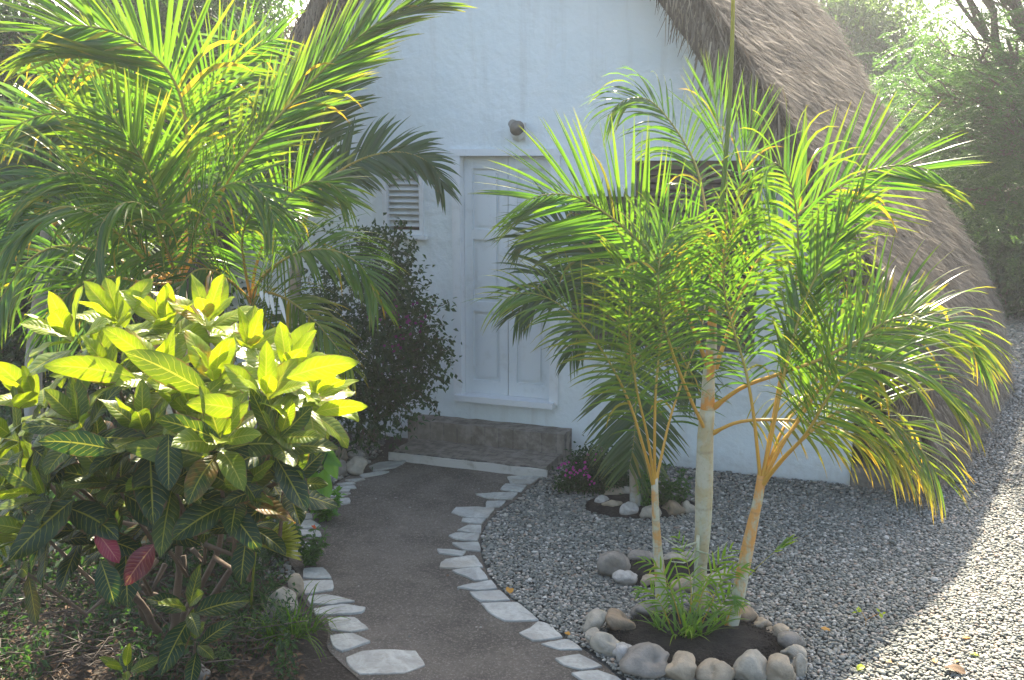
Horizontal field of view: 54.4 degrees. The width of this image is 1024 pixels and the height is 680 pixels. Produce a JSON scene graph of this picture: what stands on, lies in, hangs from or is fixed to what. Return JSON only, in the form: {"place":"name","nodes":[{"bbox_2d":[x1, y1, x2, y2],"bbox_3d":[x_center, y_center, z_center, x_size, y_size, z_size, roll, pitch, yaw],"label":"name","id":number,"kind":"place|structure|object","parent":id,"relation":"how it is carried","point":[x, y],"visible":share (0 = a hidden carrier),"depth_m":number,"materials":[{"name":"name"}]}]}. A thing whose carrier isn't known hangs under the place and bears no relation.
{"place":"outdoors","nodes":[
{"label":"outdoors","id":0,"kind":"place"},
{"bbox_2d":[0,226,530,679],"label":"ground","id":1,"kind":"structure","parent":0,"point":[332,668],"depth_m":4.78,"materials":[{"name":"soil"}]},
{"bbox_2d":[0,511,17,545],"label":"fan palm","id":2,"kind":"object","parent":1,"relation":"on","point":[4,538],"visible":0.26,"depth_m":3.66,"materials":[{"name":"green plant"}]},
{"bbox_2d":[0,21,163,497],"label":"palm tree","id":3,"kind":"object","parent":1,"relation":"on","point":[25,160],"visible":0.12,"depth_m":6.45,"materials":[{"name":"green plant"}]},
{"bbox_2d":[0,0,182,411],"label":"tree","id":4,"kind":"object","parent":1,"relation":"on","point":[7,50],"visible":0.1,"depth_m":8.38,"materials":[{"name":"green plant"}]},
{"bbox_2d":[99,643,157,679],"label":"croton sprig","id":5,"kind":"object","parent":1,"relation":"on","point":[127,660],"visible":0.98,"depth_m":4.00,"materials":[{"name":"green plant"}]},
{"bbox_2d":[0,167,276,425],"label":"tree","id":6,"kind":"object","parent":1,"relation":"on","point":[11,352],"visible":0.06,"depth_m":8.71,"materials":[{"name":"green plant"}]},
{"bbox_2d":[0,531,299,679],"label":"ground cover","id":7,"kind":"object","parent":1,"relation":"on","point":[279,644],"visible":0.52,"depth_m":4.71,"materials":[{"name":"green plant"}]},
{"bbox_2d":[0,534,308,679],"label":"leaf litter","id":8,"kind":"object","parent":1,"relation":"on","point":[235,672],"visible":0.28,"depth_m":4.68,"materials":[{"name":"plant"}]},
{"bbox_2d":[0,527,334,679],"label":"twig litter","id":9,"kind":"object","parent":1,"relation":"on","point":[68,657],"visible":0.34,"depth_m":4.67,"materials":[{"name":"wood"}]},
{"bbox_2d":[31,0,306,250],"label":"tree","id":10,"kind":"object","parent":1,"relation":"on","point":[198,5],"visible":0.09,"depth_m":9.31,"materials":[{"name":"green plant"}]},
{"bbox_2d":[0,378,352,605],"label":"undergrowth","id":11,"kind":"object","parent":1,"relation":"on","point":[212,540],"visible":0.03,"depth_m":5.48,"materials":[{"name":"green plant"}]},
{"bbox_2d":[0,274,367,666],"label":"croton bush","id":12,"kind":"object","parent":1,"relation":"on","point":[206,463],"visible":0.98,"depth_m":3.30,"materials":[{"name":"green plant"}]},
{"bbox_2d":[155,609,234,679],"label":"croton sprig","id":13,"kind":"object","parent":1,"relation":"on","point":[216,631],"visible":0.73,"depth_m":4.09,"materials":[{"name":"green plant"}]},
{"bbox_2d":[146,565,249,674],"bbox_3d":[-1.444,1.235,4.223,0.784,0.724,0.391,10,14,43],"label":"croton sprig","id":14,"kind":"object","parent":1,"relation":"on","point":[216,604],"visible":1,"depth_m":4.01,"materials":[{"name":"green plant"}]},
{"bbox_2d":[210,640,238,673],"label":"weed","id":15,"kind":"object","parent":1,"relation":"on","point":[220,666],"visible":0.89,"depth_m":4.52,"materials":[{"name":"green plant"}]},
{"bbox_2d":[0,0,475,570],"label":"palm tree","id":16,"kind":"object","parent":1,"relation":"on","point":[94,48],"visible":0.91,"depth_m":4.99,"materials":[{"name":"green plant"}]},
{"bbox_2d":[217,518,274,583],"bbox_3d":[-1.436,1.174,5.423,0.359,0.387,0.402,0,10,0],"label":"weed","id":17,"kind":"object","parent":1,"relation":"on","point":[264,555],"visible":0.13,"depth_m":5.37,"materials":[{"name":"green plant"}]},
{"bbox_2d":[225,589,286,645],"bbox_3d":[-1.264,1.371,4.890,0.421,0.214,0.424,-8,13,-37],"label":"grass tuft","id":18,"kind":"object","parent":1,"relation":"on","point":[252,624],"visible":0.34,"depth_m":4.87,"materials":[{"name":"green plant"}]},
{"bbox_2d":[228,558,291,616],"bbox_3d":[-1.289,1.284,5.104,0.274,0.294,0.303,0,10,0],"label":"weed","id":19,"kind":"object","parent":1,"relation":"on","point":[272,584],"visible":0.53,"depth_m":5.08,"materials":[{"name":"green plant"}]},
{"bbox_2d":[249,522,301,613],"bbox_3d":[-1.135,1.044,4.399,0.153,0.996,1.386,-4,11,-23],"label":"fan palm","id":20,"kind":"object","parent":1,"relation":"on","point":[289,542],"visible":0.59,"depth_m":3.76,"materials":[{"name":"green plant"}]},
{"bbox_2d":[148,134,409,574],"bbox_3d":[-1.116,0.186,5.033,1.165,2.449,0.793,3,11,16],"label":"palm tree","id":21,"kind":"object","parent":1,"relation":"on","point":[324,256],"visible":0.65,"depth_m":4.95,"materials":[{"name":"green plant"}]},
{"bbox_2d":[263,519,295,559],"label":"weed","id":22,"kind":"object","parent":1,"relation":"on","point":[280,556],"visible":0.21,"depth_m":5.77,"materials":[{"name":"green plant"}]},
{"bbox_2d":[264,586,297,622],"bbox_3d":[-1.173,1.344,5.052,0.174,0.202,0.147,0,10,0],"label":"stone","id":23,"kind":"object","parent":1,"relation":"on","point":[280,591],"visible":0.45,"depth_m":5.01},
{"bbox_2d":[223,579,350,660],"bbox_3d":[-1.107,1.348,4.864,0.670,0.318,0.596,0,10,0],"label":"grass tuft","id":24,"kind":"object","parent":1,"relation":"on","point":[297,631],"visible":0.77,"depth_m":4.86,"materials":[{"name":"green plant"}]},
{"bbox_2d":[288,573,303,598],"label":"stone","id":25,"kind":"object","parent":1,"relation":"on","point":[296,578],"visible":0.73,"depth_m":5.29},
{"bbox_2d":[166,5,461,332],"bbox_3d":[-1.469,-0.687,7.250,2.248,3.382,0.547,1,10,3],"label":"palm tree","id":26,"kind":"object","parent":1,"relation":"on","point":[404,159],"visible":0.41,"depth_m":7.06,"materials":[{"name":"green plant"}]},
{"bbox_2d":[260,431,387,582],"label":"gravel","id":27,"kind":"structure","parent":1,"relation":"on","point":[286,565],"depth_m":7.33,"materials":[{"name":"gravel"}]},
{"bbox_2d":[309,450,341,497],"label":"climbing plant","id":28,"kind":"object","parent":1,"relation":"on","point":[331,463],"visible":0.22,"depth_m":5.06,"materials":[{"name":"green plant"}]},
{"bbox_2d":[333,447,347,460],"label":"stone","id":29,"kind":"object","parent":1,"relation":"on","point":[344,456],"visible":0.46,"depth_m":7.68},
{"bbox_2d":[338,459,346,476],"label":"stone","id":30,"kind":"object","parent":1,"relation":"on","point":[342,471],"visible":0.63,"depth_m":7.35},
{"bbox_2d":[346,456,367,475],"bbox_3d":[-1.163,0.954,7.417,0.152,0.180,0.153,-7,12,-35],"label":"stone","id":31,"kind":"object","parent":1,"relation":"on","point":[356,465],"visible":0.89,"depth_m":7.37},
{"bbox_2d":[280,212,461,470],"bbox_3d":[-1.076,0.015,7.552,1.422,1.963,1.154,0,10,0],"label":"bougainvillea bush","id":32,"kind":"object","parent":1,"relation":"on","point":[407,346],"visible":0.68,"depth_m":7.34,"materials":[{"name":"green plant"}]},
{"bbox_2d":[159,0,1016,516],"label":"thatched house","id":33,"kind":"structure","parent":1,"relation":"on","point":[467,86],"depth_m":7.63,"materials":[{"name":"paint"}]},
{"bbox_2d":[379,170,427,239],"bbox_3d":[-0.865,-1.116,8.059,0.425,0.583,0.175,4,11,20],"label":"window","id":34,"kind":"structure","parent":33,"relation":"in","point":[407,203],"depth_m":8.06,"materials":[{"name":"paint"}]},
{"bbox_2d":[449,149,561,409],"bbox_3d":[-0.047,-0.482,7.828,0.919,2.004,0.177,4,11,20],"label":"door","id":35,"kind":"structure","parent":33,"relation":"in","point":[491,369],"depth_m":7.92,"materials":[{"name":"paint"}]},
{"bbox_2d":[508,119,525,141],"bbox_3d":[0.039,-1.577,7.498,0.136,0.166,0.212,0,10,0],"label":"wall lamp","id":36,"kind":"object","parent":33,"relation":"attached to","point":[518,133],"visible":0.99,"depth_m":7.44,"materials":[{"name":"metal"}]},
{"bbox_2d":[812,0,982,121],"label":"tree","id":37,"kind":"object","parent":1,"relation":"on","point":[867,24],"visible":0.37,"depth_m":17.69,"materials":[{"name":"green plant"}]},
{"bbox_2d":[849,0,1023,288],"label":"tree","id":38,"kind":"object","parent":1,"relation":"on","point":[1004,117],"visible":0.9,"depth_m":11.93,"materials":[{"name":"green plant"}]},
{"bbox_2d":[869,27,1023,317],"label":"tree","id":39,"kind":"object","parent":1,"relation":"on","point":[1012,299],"visible":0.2,"depth_m":14.36,"materials":[{"name":"green plant"}]},
{"bbox_2d":[289,456,618,679],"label":"path","id":40,"kind":"structure","parent":0,"point":[404,588],"depth_m":5.53,"materials":[{"name":"concrete"}]},
{"bbox_2d":[299,520,320,528],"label":"flagstone","id":41,"kind":"object","parent":40,"relation":"on","point":[306,524],"visible":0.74,"depth_m":6.35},
{"bbox_2d":[291,523,330,565],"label":"weed","id":42,"kind":"object","parent":40,"relation":"on","point":[312,552],"visible":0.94,"depth_m":5.68,"materials":[{"name":"green plant"}]},
{"bbox_2d":[303,567,331,578],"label":"flagstone","id":43,"kind":"object","parent":40,"relation":"on","point":[316,573],"visible":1,"depth_m":5.60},
{"bbox_2d":[303,580,333,594],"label":"flagstone","id":44,"kind":"object","parent":40,"relation":"on","point":[324,586],"visible":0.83,"depth_m":5.43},
{"bbox_2d":[311,485,346,522],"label":"weed","id":45,"kind":"object","parent":40,"relation":"on","point":[324,514],"visible":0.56,"depth_m":6.39,"materials":[{"name":"green plant"}]},
{"bbox_2d":[308,594,354,604],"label":"flagstone","id":46,"kind":"object","parent":40,"relation":"on","point":[328,597],"visible":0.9,"depth_m":5.26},
{"bbox_2d":[314,604,365,615],"bbox_3d":[-0.894,1.398,5.160,0.266,0.019,0.120,0,10,0],"label":"flagstone","id":47,"kind":"object","parent":40,"relation":"on","point":[348,609],"visible":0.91,"depth_m":5.14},
{"bbox_2d":[327,617,367,632],"bbox_3d":[-0.826,1.428,5.001,0.188,0.016,0.183,-3,11,-15],"label":"flagstone","id":48,"kind":"object","parent":40,"relation":"on","point":[344,624],"visible":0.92,"depth_m":4.98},
{"bbox_2d":[330,633,369,651],"bbox_3d":[-0.805,1.458,4.828,0.161,0.019,0.183,-9,13,-39],"label":"flagstone","id":49,"kind":"object","parent":40,"relation":"on","point":[345,643],"visible":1,"depth_m":4.80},
{"bbox_2d":[360,471,388,477],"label":"flagstone","id":50,"kind":"object","parent":40,"relation":"on","point":[370,474],"visible":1,"depth_m":7.38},
{"bbox_2d":[369,460,405,470],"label":"flagstone","id":51,"kind":"object","parent":40,"relation":"on","point":[380,466],"visible":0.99,"depth_m":7.58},
{"bbox_2d":[303,447,592,668],"bbox_3d":[-0.469,1.189,6.337,1.787,0.012,4.444,-1,10,-5],"label":"grit","id":52,"kind":"object","parent":40,"relation":"on","point":[450,585],"visible":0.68,"depth_m":5.47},
{"bbox_2d":[346,649,424,674],"bbox_3d":[-0.589,1.496,4.626,0.376,0.016,0.227,0,10,0],"label":"flagstone","id":53,"kind":"object","parent":52,"relation":"on","point":[381,662],"visible":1,"depth_m":4.62,"materials":[{"name":"stone"}]},
{"bbox_2d":[437,548,465,556],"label":"flagstone","id":54,"kind":"object","parent":40,"relation":"on","point":[453,552],"visible":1,"depth_m":5.90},
{"bbox_2d":[440,555,482,568],"bbox_3d":[-0.305,1.292,5.752,0.242,0.017,0.181,-3,11,-17],"label":"flagstone","id":55,"kind":"object","parent":40,"relation":"on","point":[468,561],"visible":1,"depth_m":5.74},
{"bbox_2d":[449,532,479,541],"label":"flagstone","id":56,"kind":"object","parent":40,"relation":"on","point":[462,536],"visible":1,"depth_m":6.15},
{"bbox_2d":[452,542,480,551],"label":"flagstone","id":57,"kind":"object","parent":40,"relation":"on","point":[470,546],"visible":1,"depth_m":6.00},
{"bbox_2d":[457,525,480,533],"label":"flagstone","id":58,"kind":"object","parent":40,"relation":"on","point":[471,529],"visible":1,"depth_m":6.27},
{"bbox_2d":[452,567,487,580],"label":"flagstone","id":59,"kind":"object","parent":40,"relation":"on","point":[475,573],"visible":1,"depth_m":5.60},
{"bbox_2d":[451,506,494,518],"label":"flagstone","id":60,"kind":"object","parent":40,"relation":"on","point":[476,512],"visible":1,"depth_m":6.59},
{"bbox_2d":[462,518,485,524],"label":"flagstone","id":61,"kind":"object","parent":40,"relation":"on","point":[480,521],"visible":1,"depth_m":6.42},
{"bbox_2d":[457,580,496,590],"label":"flagstone","id":62,"kind":"object","parent":40,"relation":"on","point":[486,585],"visible":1,"depth_m":5.42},
{"bbox_2d":[470,590,509,601],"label":"flagstone","id":63,"kind":"object","parent":40,"relation":"on","point":[491,596],"visible":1,"depth_m":5.30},
{"bbox_2d":[486,500,504,507],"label":"flagstone","id":64,"kind":"object","parent":40,"relation":"on","point":[496,504],"visible":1,"depth_m":6.75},
{"bbox_2d":[476,492,517,499],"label":"flagstone","id":65,"kind":"object","parent":40,"relation":"on","point":[503,495],"visible":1,"depth_m":6.90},
{"bbox_2d":[481,602,538,621],"bbox_3d":[-0.016,1.403,5.134,0.188,0.018,0.312,-5,11,-27],"label":"flagstone","id":66,"kind":"object","parent":40,"relation":"on","point":[510,611],"visible":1,"depth_m":5.12,"materials":[{"name":"stone"}]},
{"bbox_2d":[500,483,526,491],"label":"flagstone","id":67,"kind":"object","parent":40,"relation":"on","point":[510,487],"visible":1,"depth_m":7.07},
{"bbox_2d":[507,475,539,483],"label":"flagstone","id":68,"kind":"object","parent":40,"relation":"on","point":[519,479],"visible":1,"depth_m":7.25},
{"bbox_2d":[519,621,562,641],"bbox_3d":[0.130,1.443,4.911,0.176,0.018,0.206,-5,11,-26],"label":"flagstone","id":69,"kind":"object","parent":40,"relation":"on","point":[539,631],"visible":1,"depth_m":4.89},
{"bbox_2d":[541,639,581,649],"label":"flagstone","id":70,"kind":"object","parent":40,"relation":"on","point":[565,644],"visible":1,"depth_m":4.78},
{"bbox_2d":[555,654,601,670],"bbox_3d":[0.305,1.498,4.613,0.126,0.017,0.198,-9,14,-42],"label":"flagstone","id":71,"kind":"object","parent":40,"relation":"on","point":[580,662],"visible":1,"depth_m":4.61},
{"bbox_2d":[571,670,620,679],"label":"flagstone","id":72,"kind":"object","parent":40,"relation":"on","point":[591,675],"visible":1,"depth_m":4.49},
{"bbox_2d":[0,0,1023,86],"label":"sky","id":73,"kind":"structure","parent":0,"point":[932,2],"materials":[{"name":"white"}]},
{"bbox_2d":[480,308,1023,679],"bbox_3d":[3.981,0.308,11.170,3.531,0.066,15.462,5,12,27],"label":"gravel","id":74,"kind":"structure","parent":0,"point":[879,499],"depth_m":5.81,"materials":[{"name":"gravel"}]},
{"bbox_2d":[585,627,598,643],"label":"stone","id":75,"kind":"object","parent":74,"relation":"on","point":[590,633],"visible":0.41,"depth_m":4.76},
{"bbox_2d":[582,609,606,631],"bbox_3d":[0.412,1.406,4.915,0.130,0.152,0.107,0,10,0],"label":"stone","id":76,"kind":"object","parent":74,"relation":"on","point":[595,618],"visible":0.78,"depth_m":4.88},
{"bbox_2d":[551,435,642,497],"bbox_3d":[0.605,0.895,7.011,0.668,0.424,0.452,0,10,0],"label":"flower bush","id":77,"kind":"object","parent":74,"relation":"on","point":[581,479],"visible":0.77,"depth_m":6.95,"materials":[{"name":"green plant"}]},
{"bbox_2d":[590,631,619,658],"bbox_3d":[0.443,1.444,4.696,0.152,0.149,0.115,0,10,0],"label":"stone","id":78,"kind":"object","parent":74,"relation":"on","point":[603,643],"visible":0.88,"depth_m":4.66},
{"bbox_2d":[601,500,622,506],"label":"stone","id":79,"kind":"object","parent":74,"relation":"on","point":[611,503],"visible":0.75,"depth_m":6.61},
{"bbox_2d":[597,551,630,576],"bbox_3d":[0.572,1.273,5.611,0.196,0.187,0.136,0,10,0],"label":"stone","id":80,"kind":"object","parent":74,"relation":"on","point":[609,563],"visible":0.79,"depth_m":5.55,"materials":[{"name":"stone"}]},
{"bbox_2d":[612,570,637,585],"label":"stone","id":81,"kind":"object","parent":74,"relation":"on","point":[627,577],"visible":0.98,"depth_m":5.46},
{"bbox_2d":[619,501,638,514],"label":"stone","id":82,"kind":"object","parent":74,"relation":"on","point":[628,508],"visible":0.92,"depth_m":6.51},
{"bbox_2d":[585,494,694,519],"bbox_3d":[0.867,1.100,6.705,0.760,0.056,0.520,0,10,0],"label":"soil bed","id":83,"kind":"object","parent":74,"relation":"on","point":[591,505],"visible":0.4,"depth_m":6.60,"materials":[{"name":"soil"}]},
{"bbox_2d":[485,179,735,506],"bbox_3d":[0.620,0.106,6.302,1.587,2.260,1.000,0,10,0],"label":"palm tree","id":84,"kind":"object","parent":83,"relation":"on","point":[625,449],"visible":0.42,"depth_m":6.15,"materials":[{"name":"green plant"}]},
{"bbox_2d":[604,486,623,494],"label":"stone","id":85,"kind":"object","parent":83,"relation":"on","point":[616,491],"visible":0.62,"depth_m":6.88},
{"bbox_2d":[633,446,656,506],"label":"weed","id":86,"kind":"object","parent":83,"relation":"on","point":[645,502],"visible":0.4,"depth_m":6.57,"materials":[{"name":"green plant"}]},
{"bbox_2d":[643,462,687,507],"bbox_3d":[0.993,0.978,6.607,0.320,0.335,0.342,0,10,0],"label":"weed","id":87,"kind":"object","parent":83,"relation":"on","point":[667,490],"visible":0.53,"depth_m":6.58,"materials":[{"name":"green plant"}]},
{"bbox_2d":[663,475,693,508],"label":"weed","id":88,"kind":"object","parent":83,"relation":"on","point":[678,499],"visible":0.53,"depth_m":6.61,"materials":[{"name":"green plant"}]},
{"bbox_2d":[681,500,694,513],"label":"stone","id":89,"kind":"object","parent":83,"relation":"on","point":[687,506],"visible":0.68,"depth_m":6.56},
{"bbox_2d":[619,642,669,678],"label":"stone","id":90,"kind":"object","parent":74,"relation":"on","point":[648,660],"visible":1,"depth_m":4.46,"materials":[{"name":"stone"}]},
{"bbox_2d":[639,505,661,517],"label":"stone","id":91,"kind":"object","parent":74,"relation":"on","point":[646,511],"visible":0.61,"depth_m":6.45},
{"bbox_2d":[661,499,684,515],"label":"stone","id":92,"kind":"object","parent":74,"relation":"on","point":[675,508],"visible":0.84,"depth_m":6.52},
{"bbox_2d":[629,558,721,586],"bbox_3d":[0.884,1.296,5.622,0.680,0.056,0.400,0,10,0],"label":"soil bed","id":93,"kind":"object","parent":74,"relation":"on","point":[640,572],"visible":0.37,"depth_m":5.58,"materials":[{"name":"soil"}]},
{"bbox_2d":[627,549,653,559],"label":"stone","id":94,"kind":"object","parent":93,"relation":"on","point":[634,554],"visible":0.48,"depth_m":5.75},
{"bbox_2d":[640,574,654,586],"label":"stone","id":95,"kind":"object","parent":93,"relation":"on","point":[645,577],"visible":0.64,"depth_m":5.44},
{"bbox_2d":[664,650,696,679],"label":"stone","id":96,"kind":"object","parent":74,"relation":"on","point":[682,665],"visible":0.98,"depth_m":4.42,"materials":[{"name":"stone"}]},
{"bbox_2d":[670,577,692,592],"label":"stone","id":97,"kind":"object","parent":74,"relation":"on","point":[675,588],"visible":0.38,"depth_m":5.38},
{"bbox_2d":[607,556,783,666],"bbox_3d":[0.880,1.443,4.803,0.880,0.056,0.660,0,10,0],"label":"soil bed","id":98,"kind":"object","parent":74,"relation":"on","point":[726,642],"visible":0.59,"depth_m":4.75,"materials":[{"name":"soil"}]},
{"bbox_2d":[462,173,759,613],"bbox_3d":[0.729,0.318,5.031,1.802,2.293,0.909,-9,14,-42],"label":"palm tree","id":99,"kind":"object","parent":98,"relation":"on","point":[506,304],"visible":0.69,"depth_m":4.78,"materials":[{"name":"green plant"}]},
{"bbox_2d":[605,608,635,631],"bbox_3d":[0.535,1.403,4.922,0.155,0.131,0.121,0,10,0],"label":"stone","id":100,"kind":"object","parent":98,"relation":"on","point":[616,619],"visible":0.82,"depth_m":4.87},
{"bbox_2d":[612,642,631,662],"bbox_3d":[0.528,1.462,4.632,0.127,0.126,0.123,0,10,0],"label":"stone","id":101,"kind":"object","parent":98,"relation":"on","point":[619,651],"visible":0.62,"depth_m":4.58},
{"bbox_2d":[630,602,654,617],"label":"stone","id":102,"kind":"object","parent":98,"relation":"on","point":[636,609],"visible":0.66,"depth_m":5.04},
{"bbox_2d":[629,530,797,643],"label":"palm seedlings","id":103,"kind":"object","parent":98,"relation":"on","point":[691,629],"visible":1,"depth_m":4.84,"materials":[{"name":"green plant"}]},
{"bbox_2d":[473,0,1002,611],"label":"palm tree","id":104,"kind":"object","parent":98,"relation":"on","point":[583,226],"visible":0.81,"depth_m":4.85,"materials":[{"name":"green plant"}]},
{"bbox_2d":[740,606,758,622],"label":"stone","id":105,"kind":"object","parent":98,"relation":"on","point":[751,614],"visible":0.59,"depth_m":4.98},
{"bbox_2d":[751,617,771,627],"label":"stone","id":106,"kind":"object","parent":98,"relation":"on","point":[761,622],"visible":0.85,"depth_m":4.94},
{"bbox_2d":[765,623,789,636],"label":"stone","id":107,"kind":"object","parent":98,"relation":"on","point":[776,629],"visible":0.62,"depth_m":4.87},
{"bbox_2d":[652,97,1018,625],"bbox_3d":[1.523,0.204,4.674,1.794,2.654,1.614,0,10,0],"label":"palm tree","id":108,"kind":"object","parent":98,"relation":"on","point":[818,261],"visible":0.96,"depth_m":4.61,"materials":[{"name":"green plant"}]},
{"bbox_2d":[695,658,734,679],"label":"stone","id":109,"kind":"object","parent":74,"relation":"on","point":[711,669],"visible":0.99,"depth_m":4.43,"materials":[{"name":"stone"}]},
{"bbox_2d":[732,649,767,679],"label":"stone","id":110,"kind":"object","parent":74,"relation":"on","point":[750,664],"visible":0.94,"depth_m":4.40,"materials":[{"name":"stone"}]},
{"bbox_2d":[766,653,796,679],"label":"stone","id":111,"kind":"object","parent":74,"relation":"on","point":[779,666],"visible":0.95,"depth_m":4.41,"materials":[{"name":"stone"}]},
{"bbox_2d":[777,631,804,648],"bbox_3d":[1.329,1.435,4.750,0.132,0.108,0.126,0,10,0],"label":"stone","id":112,"kind":"object","parent":74,"relation":"on","point":[785,639],"visible":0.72,"depth_m":4.70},
{"bbox_2d":[780,644,806,658],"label":"stone","id":113,"kind":"object","parent":74,"relation":"on","point":[792,651],"visible":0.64,"depth_m":4.63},
{"bbox_2d":[791,653,806,676],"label":"stone","id":114,"kind":"object","parent":74,"relation":"on","point":[799,664],"visible":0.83,"depth_m":4.47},
{"bbox_2d":[945,664,965,673],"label":"fallen leaf","id":115,"kind":"object","parent":74,"relation":"on","point":[957,668],"visible":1,"depth_m":4.52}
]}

